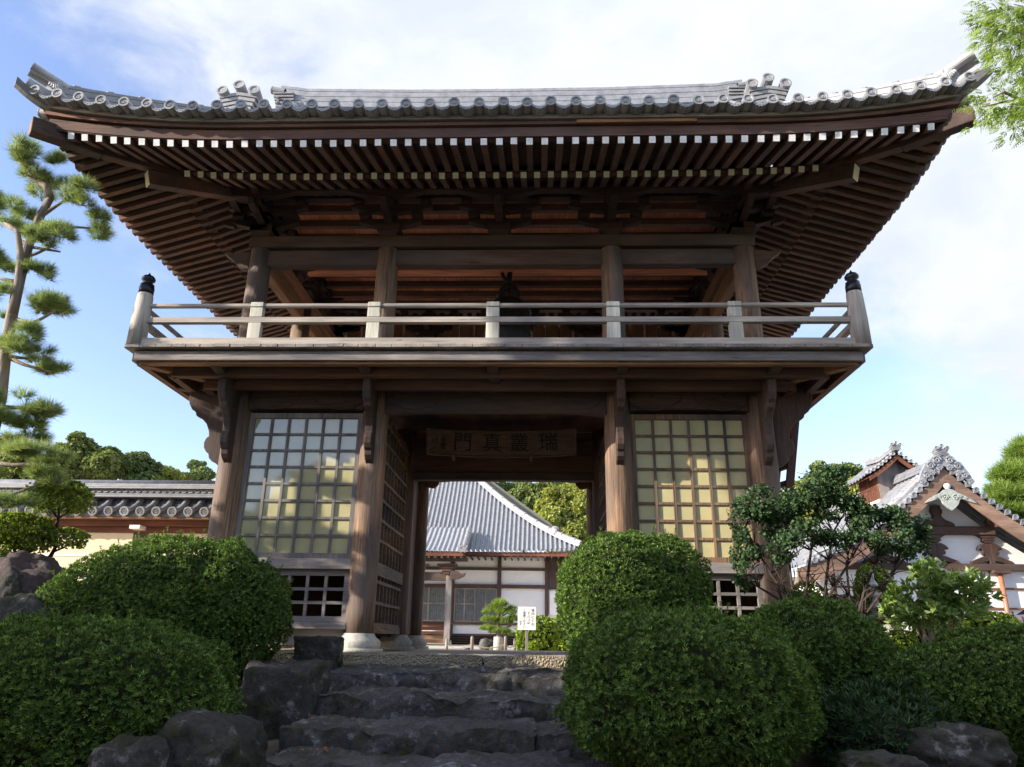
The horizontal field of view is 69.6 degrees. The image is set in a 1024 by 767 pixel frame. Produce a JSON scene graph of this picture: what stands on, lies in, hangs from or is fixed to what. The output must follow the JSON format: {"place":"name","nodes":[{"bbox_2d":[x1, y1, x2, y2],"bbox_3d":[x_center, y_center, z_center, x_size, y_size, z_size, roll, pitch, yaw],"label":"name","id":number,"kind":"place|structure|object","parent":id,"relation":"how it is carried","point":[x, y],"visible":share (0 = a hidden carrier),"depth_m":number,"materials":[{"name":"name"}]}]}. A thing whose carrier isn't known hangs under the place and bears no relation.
{"place":"outdoors","nodes":[
{"label":"outdoors","id":0,"kind":"place"},
{"bbox_2d":[0,0,1023,576],"label":"sky","id":1,"kind":"structure","parent":0,"point":[942,281],"materials":[{"name":"blue"}]},
{"bbox_2d":[198,577,1022,766],"bbox_3d":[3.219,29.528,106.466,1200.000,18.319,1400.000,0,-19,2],"label":"ground","id":2,"kind":"structure","parent":0,"point":[804,760],"depth_m":10.75,"materials":[{"name":"beige gravel"}]},
{"bbox_2d":[0,567,32,596],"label":"boulder","id":3,"kind":"object","parent":2,"relation":"on","point":[11,578],"visible":0.23,"depth_m":8.07,"materials":[{"name":"grey stone"}]},
{"bbox_2d":[0,510,56,556],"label":"topiary tree","id":4,"kind":"object","parent":2,"relation":"on","point":[31,536],"visible":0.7,"depth_m":9.29,"materials":[{"name":"green plant"}]},
{"bbox_2d":[0,593,69,641],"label":"boulder","id":5,"kind":"object","parent":2,"relation":"on","point":[22,602],"visible":0.25,"depth_m":7.57,"materials":[{"name":"grey stone"}]},
{"bbox_2d":[0,453,70,478],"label":"broadleaf tree","id":6,"kind":"object","parent":2,"relation":"on","point":[16,473],"visible":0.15,"depth_m":19.77,"materials":[{"name":"green plant"}]},
{"bbox_2d":[0,550,78,610],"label":"boulder","id":7,"kind":"object","parent":2,"relation":"on","point":[35,570],"visible":0.23,"depth_m":8.38,"materials":[{"name":"grey stone"}]},
{"bbox_2d":[0,127,116,512],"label":"pine tree","id":8,"kind":"object","parent":2,"relation":"on","point":[25,417],"visible":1,"depth_m":9.84,"materials":[{"name":"green plant"}]},
{"bbox_2d":[23,478,96,556],"bbox_3d":[-5.975,2.324,9.458,0.922,2.283,0.799,0,-19,2],"label":"topiary tree","id":9,"kind":"object","parent":2,"relation":"on","point":[78,492],"visible":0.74,"depth_m":9.56,"materials":[{"name":"green plant"}]},
{"bbox_2d":[51,431,121,479],"bbox_3d":[-18.719,6.179,30.677,4.206,8.558,2.816,-14,-24,36],"label":"broadleaf tree","id":10,"kind":"object","parent":2,"relation":"on","point":[94,460],"visible":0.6,"depth_m":31.11,"materials":[{"name":"green plant"}]},
{"bbox_2d":[0,479,214,580],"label":"tiled wall","id":11,"kind":"structure","parent":2,"relation":"on","point":[124,511],"depth_m":14.12,"materials":[{"name":"beige paint"}]},
{"bbox_2d":[93,445,136,479],"bbox_3d":[-17.698,6.687,31.614,1.862,8.242,1.878,-9,-22,26],"label":"broadleaf tree","id":12,"kind":"object","parent":2,"relation":"on","point":[127,465],"visible":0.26,"depth_m":32.36,"materials":[{"name":"green plant"}]},
{"bbox_2d":[0,604,246,766],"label":"clipped bush","id":13,"kind":"object","parent":2,"relation":"on","point":[69,700],"visible":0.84,"depth_m":5.19,"materials":[{"name":"green plant"}]},
{"bbox_2d":[88,732,169,766],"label":"boulder","id":14,"kind":"object","parent":2,"relation":"on","point":[130,749],"visible":0.98,"depth_m":4.76,"materials":[{"name":"grey stone"}]},
{"bbox_2d":[123,450,164,479],"bbox_3d":[-16.739,6.960,32.402,3.184,8.270,2.367,-8,-21,23],"label":"broadleaf tree","id":15,"kind":"object","parent":2,"relation":"on","point":[148,467],"visible":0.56,"depth_m":33.08,"materials":[{"name":"green plant"}]},
{"bbox_2d":[34,526,293,678],"bbox_3d":[-3.747,2.619,8.098,2.703,2.082,1.768,0,-19,2],"label":"clipped bush","id":16,"kind":"object","parent":2,"relation":"on","point":[221,595],"visible":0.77,"depth_m":7.76,"materials":[{"name":"green plant"}]},
{"bbox_2d":[158,465,193,480],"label":"broadleaf tree","id":17,"kind":"object","parent":2,"relation":"on","point":[169,472],"visible":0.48,"depth_m":33.49,"materials":[{"name":"green plant"}]},
{"bbox_2d":[186,459,215,480],"bbox_3d":[-14.568,7.417,33.399,1.683,8.123,2.125,0,-19,2],"label":"broadleaf tree","id":18,"kind":"object","parent":2,"relation":"on","point":[200,471],"visible":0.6,"depth_m":34.01,"materials":[{"name":"green plant"}]},
{"bbox_2d":[151,707,267,766],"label":"boulder","id":19,"kind":"object","parent":2,"relation":"on","point":[202,737],"visible":0.82,"depth_m":4.97,"materials":[{"name":"grey stone"}]},
{"bbox_2d":[231,657,281,687],"bbox_3d":[-2.767,3.383,8.031,0.902,0.753,0.650,0,-19,2],"label":"boulder","id":20,"kind":"object","parent":2,"relation":"on","point":[265,660],"visible":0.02,"depth_m":7.95,"materials":[{"name":"grey stone"}]},
{"bbox_2d":[236,660,333,740],"bbox_3d":[-2.113,3.002,6.779,0.792,0.872,0.591,0,-19,2],"label":"boulder","id":21,"kind":"object","parent":2,"relation":"on","point":[277,697],"visible":0.54,"depth_m":6.61,"materials":[{"name":"grey stone"}]},
{"bbox_2d":[282,658,327,693],"bbox_3d":[-2.107,3.081,7.427,0.472,0.597,0.390,0,-19,2],"label":"boulder","id":22,"kind":"object","parent":2,"relation":"on","point":[293,662],"visible":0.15,"depth_m":7.42,"materials":[{"name":"grey stone"}]},
{"bbox_2d":[293,635,344,669],"bbox_3d":[-2.271,3.209,8.663,0.578,0.474,0.366,0,-19,2],"label":"boulder","id":23,"kind":"object","parent":2,"relation":"on","point":[320,647],"visible":0.62,"depth_m":8.54,"materials":[{"name":"grey stone"}]},
{"bbox_2d":[241,652,570,670],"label":"stone kerb","id":24,"kind":"structure","parent":2,"relation":"on","point":[540,662],"depth_m":8.98,"materials":[{"name":"grey stone"}]},
{"bbox_2d":[445,636,515,649],"bbox_3d":[-0.174,6.867,19.444,1.571,0.377,3.157,-12,-23,32],"label":"rope fence","id":25,"kind":"object","parent":2,"relation":"on","point":[472,644],"visible":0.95,"depth_m":18.24,"materials":[{"name":"grey wood"}]},
{"bbox_2d":[266,662,706,766],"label":"stone steps","id":26,"kind":"structure","parent":2,"relation":"on","point":[494,716],"depth_m":6.24,"materials":[{"name":"grey stone"}]},
{"bbox_2d":[296,665,573,756],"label":"fallen leaves","id":27,"kind":"object","parent":26,"relation":"on","point":[446,750],"visible":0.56,"depth_m":5.95,"materials":[{"name":"brown plant"}]},
{"bbox_2d":[479,638,493,649],"bbox_3d":[-0.742,7.757,21.480,0.462,0.653,0.444,0,-19,2],"label":"boulder","id":28,"kind":"object","parent":2,"relation":"on","point":[485,642],"visible":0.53,"depth_m":21.37,"materials":[{"name":"stone"}]},
{"bbox_2d":[478,596,519,649],"bbox_3d":[-0.364,6.931,21.197,1.252,1.584,0.767,0,-19,2],"label":"garden pine","id":29,"kind":"object","parent":2,"relation":"on","point":[497,629],"visible":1,"depth_m":21.16,"materials":[{"name":"green plant"}]},
{"bbox_2d":[422,482,581,646],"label":"hall","id":30,"kind":"structure","parent":2,"relation":"on","point":[464,584],"depth_m":36.97,"materials":[{"name":"grey tile"}]},
{"bbox_2d":[422,621,443,626],"bbox_3d":[-4.512,11.900,36.515,2.715,0.326,0.080,0,-19,2],"label":"door panel","id":31,"kind":"structure","parent":30,"relation":"in","point":[423,625],"depth_m":36.44,"materials":[{"name":"beige wood"}]},
{"bbox_2d":[422,587,445,620],"bbox_3d":[-4.562,10.977,36.825,2.828,1.675,0.085,0,-19,2],"label":"sliding door","id":32,"kind":"structure","parent":30,"relation":"in","point":[434,598],"depth_m":36.78,"materials":[{"name":"grey glass"}]},
{"bbox_2d":[453,588,496,621],"bbox_3d":[-1.820,11.024,36.709,2.138,1.602,0.085,0,-19,2],"label":"window","id":33,"kind":"structure","parent":30,"relation":"in","point":[469,603],"depth_m":36.74,"materials":[{"name":"grey glass"}]},
{"bbox_2d":[14,49,992,652],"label":"temple gate","id":34,"kind":"structure","parent":2,"relation":"on","point":[678,261],"depth_m":10.62,"materials":[{"name":"brown wood"}]},
{"bbox_2d":[234,413,362,558],"bbox_3d":[-3.030,1.431,10.531,1.680,2.090,0.052,0,-19,2],"label":"lattice window","id":35,"kind":"structure","parent":34,"relation":"in","point":[299,485],"depth_m":10.53,"materials":[{"name":"grey wood"}]},
{"bbox_2d":[426,427,576,461],"bbox_3d":[-0.179,1.038,12.369,2.519,0.516,0.403,0,-19,2],"label":"name plaque","id":36,"kind":"object","parent":34,"relation":"attached to","point":[529,444],"visible":1,"depth_m":12.42,"materials":[{"name":"brown wood"}]},
{"bbox_2d":[483,272,532,337],"bbox_3d":[-0.069,-1.200,13.612,0.966,1.926,0.966,0,-19,2],"label":"temple bell","id":37,"kind":"object","parent":34,"relation":"hanging from","point":[514,330],"visible":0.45,"depth_m":13.30,"materials":[{"name":"brown metal"}]},
{"bbox_2d":[630,414,759,562],"bbox_3d":[2.526,1.442,10.326,1.680,2.090,0.052,0,-19,2],"label":"lattice window","id":38,"kind":"structure","parent":34,"relation":"in","point":[688,470],"depth_m":10.38,"materials":[{"name":"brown wood"}]},
{"bbox_2d":[490,482,516,551],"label":"broadleaf tree","id":39,"kind":"object","parent":2,"relation":"on","point":[506,486],"visible":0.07,"depth_m":68.55,"materials":[{"name":"green plant"}]},
{"bbox_2d":[518,607,535,650],"bbox_3d":[0.359,5.959,17.846,0.439,1.058,0.072,0,-19,2],"label":"notice board","id":40,"kind":"object","parent":2,"relation":"on","point":[526,619],"visible":1,"depth_m":17.89,"materials":[{"name":"white wood"}]},
{"bbox_2d":[502,482,554,551],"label":"broadleaf tree","id":41,"kind":"object","parent":2,"relation":"on","point":[528,494],"visible":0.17,"depth_m":65.91,"materials":[{"name":"green plant"}]},
{"bbox_2d":[514,614,560,650],"bbox_3d":[0.640,6.602,18.664,1.225,1.476,1.107,0,-19,2],"label":"clipped bush","id":42,"kind":"object","parent":2,"relation":"on","point":[543,636],"visible":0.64,"depth_m":18.39,"materials":[{"name":"green plant"}]},
{"bbox_2d":[511,482,574,487],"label":"broadleaf tree","id":43,"kind":"object","parent":2,"relation":"on","point":[518,484],"visible":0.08,"depth_m":75.29,"materials":[{"name":"green plant"}]},
{"bbox_2d":[533,483,586,614],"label":"broadleaf tree","id":44,"kind":"object","parent":2,"relation":"on","point":[562,507],"visible":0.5,"depth_m":59.19,"materials":[{"name":"green plant"}]},
{"bbox_2d":[550,614,576,650],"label":"clipped bush","id":45,"kind":"object","parent":2,"relation":"on","point":[563,646],"visible":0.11,"depth_m":20.28,"materials":[{"name":"green plant"}]},
{"bbox_2d":[554,524,714,654],"bbox_3d":[1.337,2.535,8.134,1.771,1.883,1.583,0,-19,2],"label":"clipped bush","id":46,"kind":"object","parent":2,"relation":"on","point":[642,565],"visible":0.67,"depth_m":7.76,"materials":[{"name":"green plant"}]},
{"bbox_2d":[551,597,827,766],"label":"clipped bush","id":47,"kind":"object","parent":2,"relation":"on","point":[688,687],"visible":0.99,"depth_m":5.07,"materials":[{"name":"green plant"}]},
{"bbox_2d":[779,422,798,550],"bbox_3d":[4.151,2.286,11.481,0.948,3.762,0.420,0,-19,2],"label":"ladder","id":48,"kind":"object","parent":2,"relation":"on","point":[789,467],"visible":0.11,"depth_m":11.63,"materials":[{"name":"brown wood"}]},
{"bbox_2d":[794,581,832,598],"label":"clipped bush","id":49,"kind":"object","parent":2,"relation":"on","point":[811,586],"visible":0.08,"depth_m":11.05,"materials":[{"name":"green plant"}]},
{"bbox_2d":[782,476,858,526],"bbox_3d":[13.915,7.943,33.183,4.658,7.785,2.924,9,-21,-22],"label":"broadleaf tree","id":50,"kind":"object","parent":2,"relation":"on","point":[850,488],"visible":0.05,"depth_m":33.66,"materials":[{"name":"green plant"}]},
{"bbox_2d":[739,586,903,747],"bbox_3d":[2.775,2.669,6.707,1.456,1.617,1.530,0,-19,2],"label":"clipped bush","id":51,"kind":"object","parent":2,"relation":"on","point":[836,646],"visible":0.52,"depth_m":6.29,"materials":[{"name":"green plant"}]},
{"bbox_2d":[726,464,934,635],"bbox_3d":[3.749,2.092,8.604,2.333,2.324,1.281,0,-19,2],"label":"garden shrub","id":52,"kind":"object","parent":2,"relation":"on","point":[861,516],"visible":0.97,"depth_m":8.59,"materials":[{"name":"green plant"}]},
{"bbox_2d":[803,460,863,487],"bbox_3d":[15.857,8.083,35.270,3.659,8.944,2.350,13,-23,-31],"label":"broadleaf tree","id":53,"kind":"object","parent":2,"relation":"on","point":[857,469],"visible":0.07,"depth_m":36.07,"materials":[{"name":"green plant"}]},
{"bbox_2d":[828,594,864,612],"bbox_3d":[4.722,3.404,10.410,0.599,0.846,0.611,0,-19,2],"label":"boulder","id":54,"kind":"object","parent":2,"relation":"on","point":[834,597],"visible":0.05,"depth_m":10.43,"materials":[{"name":"grey stone"}]},
{"bbox_2d":[867,569,886,618],"bbox_3d":[5.352,3.390,10.809,0.268,1.307,0.268,8,-20,-19],"label":"stone pagoda","id":55,"kind":"object","parent":2,"relation":"on","point":[872,582],"visible":0.25,"depth_m":10.84,"materials":[{"name":"stone"}]},
{"bbox_2d":[852,562,902,628],"bbox_3d":[5.978,3.803,12.025,0.747,1.750,0.680,0,-19,2],"label":"clipped bush","id":56,"kind":"object","parent":2,"relation":"on","point":[866,568],"visible":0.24,"depth_m":12.08,"materials":[{"name":"green plant"}]},
{"bbox_2d":[796,673,961,766],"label":"clipped bush","id":57,"kind":"object","parent":2,"relation":"on","point":[877,723],"visible":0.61,"depth_m":5.50,"materials":[{"name":"green plant"}]},
{"bbox_2d":[835,749,927,766],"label":"boulder","id":58,"kind":"object","parent":2,"relation":"on","point":[868,758],"visible":1,"depth_m":4.83,"materials":[{"name":"grey stone"}]},
{"bbox_2d":[883,624,897,636],"bbox_3d":[4.955,3.395,9.765,0.392,0.398,0.399,0,-19,2],"label":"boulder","id":59,"kind":"object","parent":2,"relation":"on","point":[887,626],"visible":0.09,"depth_m":9.69,"materials":[{"name":"stone"}]},
{"bbox_2d":[887,628,922,658],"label":"clipped bush","id":60,"kind":"object","parent":2,"relation":"on","point":[901,640],"visible":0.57,"depth_m":9.28,"materials":[{"name":"green plant"}]},
{"bbox_2d":[789,441,1023,633],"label":"gabled hall","id":61,"kind":"structure","parent":2,"relation":"on","point":[972,527],"depth_m":23.25,"materials":[{"name":"white paint"}]},
{"bbox_2d":[911,616,972,644],"bbox_3d":[6.066,3.668,10.351,0.908,1.010,0.772,0,-19,2],"label":"clipped bush","id":62,"kind":"object","parent":2,"relation":"on","point":[965,623],"visible":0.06,"depth_m":10.35,"materials":[{"name":"green plant"}]},
{"bbox_2d":[877,556,1008,642],"bbox_3d":[5.553,2.861,9.552,1.598,1.262,0.890,0,-19,2],"label":"broadleaf shrub","id":63,"kind":"object","parent":2,"relation":"on","point":[935,602],"visible":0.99,"depth_m":9.46,"materials":[{"name":"green plant"}]},
{"bbox_2d":[870,610,1023,766],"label":"clipped bush","id":64,"kind":"object","parent":2,"relation":"on","point":[973,676],"visible":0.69,"depth_m":5.75,"materials":[{"name":"green plant"}]},
{"bbox_2d":[892,719,1017,766],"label":"boulder","id":65,"kind":"object","parent":2,"relation":"on","point":[957,744],"visible":0.74,"depth_m":5.05,"materials":[{"name":"grey stone"}]},
{"bbox_2d":[954,0,1023,151],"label":"cypress tree","id":66,"kind":"object","parent":2,"relation":"on","point":[1012,66],"visible":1,"depth_m":6.89,"materials":[{"name":"green plant"}]},
{"bbox_2d":[960,611,1023,642],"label":"clipped bush","id":67,"kind":"object","parent":2,"relation":"on","point":[999,617],"visible":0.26,"depth_m":10.50,"materials":[{"name":"green plant"}]},
{"bbox_2d":[978,434,1023,518],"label":"conifer tree","id":68,"kind":"object","parent":2,"relation":"on","point":[1005,489],"visible":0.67,"depth_m":25.74,"materials":[{"name":"green plant"}]},
{"bbox_2d":[1009,609,1023,621],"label":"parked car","id":69,"kind":"object","parent":2,"relation":"on","point":[1019,614],"visible":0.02,"depth_m":17.82,"materials":[{"name":"white metal"}]},
{"bbox_2d":[875,616,894,625],"bbox_3d":[5.269,3.609,10.422,0.434,0.637,0.435,0,-19,2],"label":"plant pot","id":70,"kind":"object","parent":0,"point":[883,619],"visible":0.09,"depth_m":10.42,"materials":[{"name":"ceramic"}]},
{"bbox_2d":[916,557,963,618],"bbox_3d":[7.442,3.861,12.688,0.840,1.711,0.727,0,-19,2],"label":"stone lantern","id":71,"kind":"object","parent":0,"point":[940,561],"visible":0.08,"depth_m":12.84,"materials":[{"name":"stone"}]}
]}

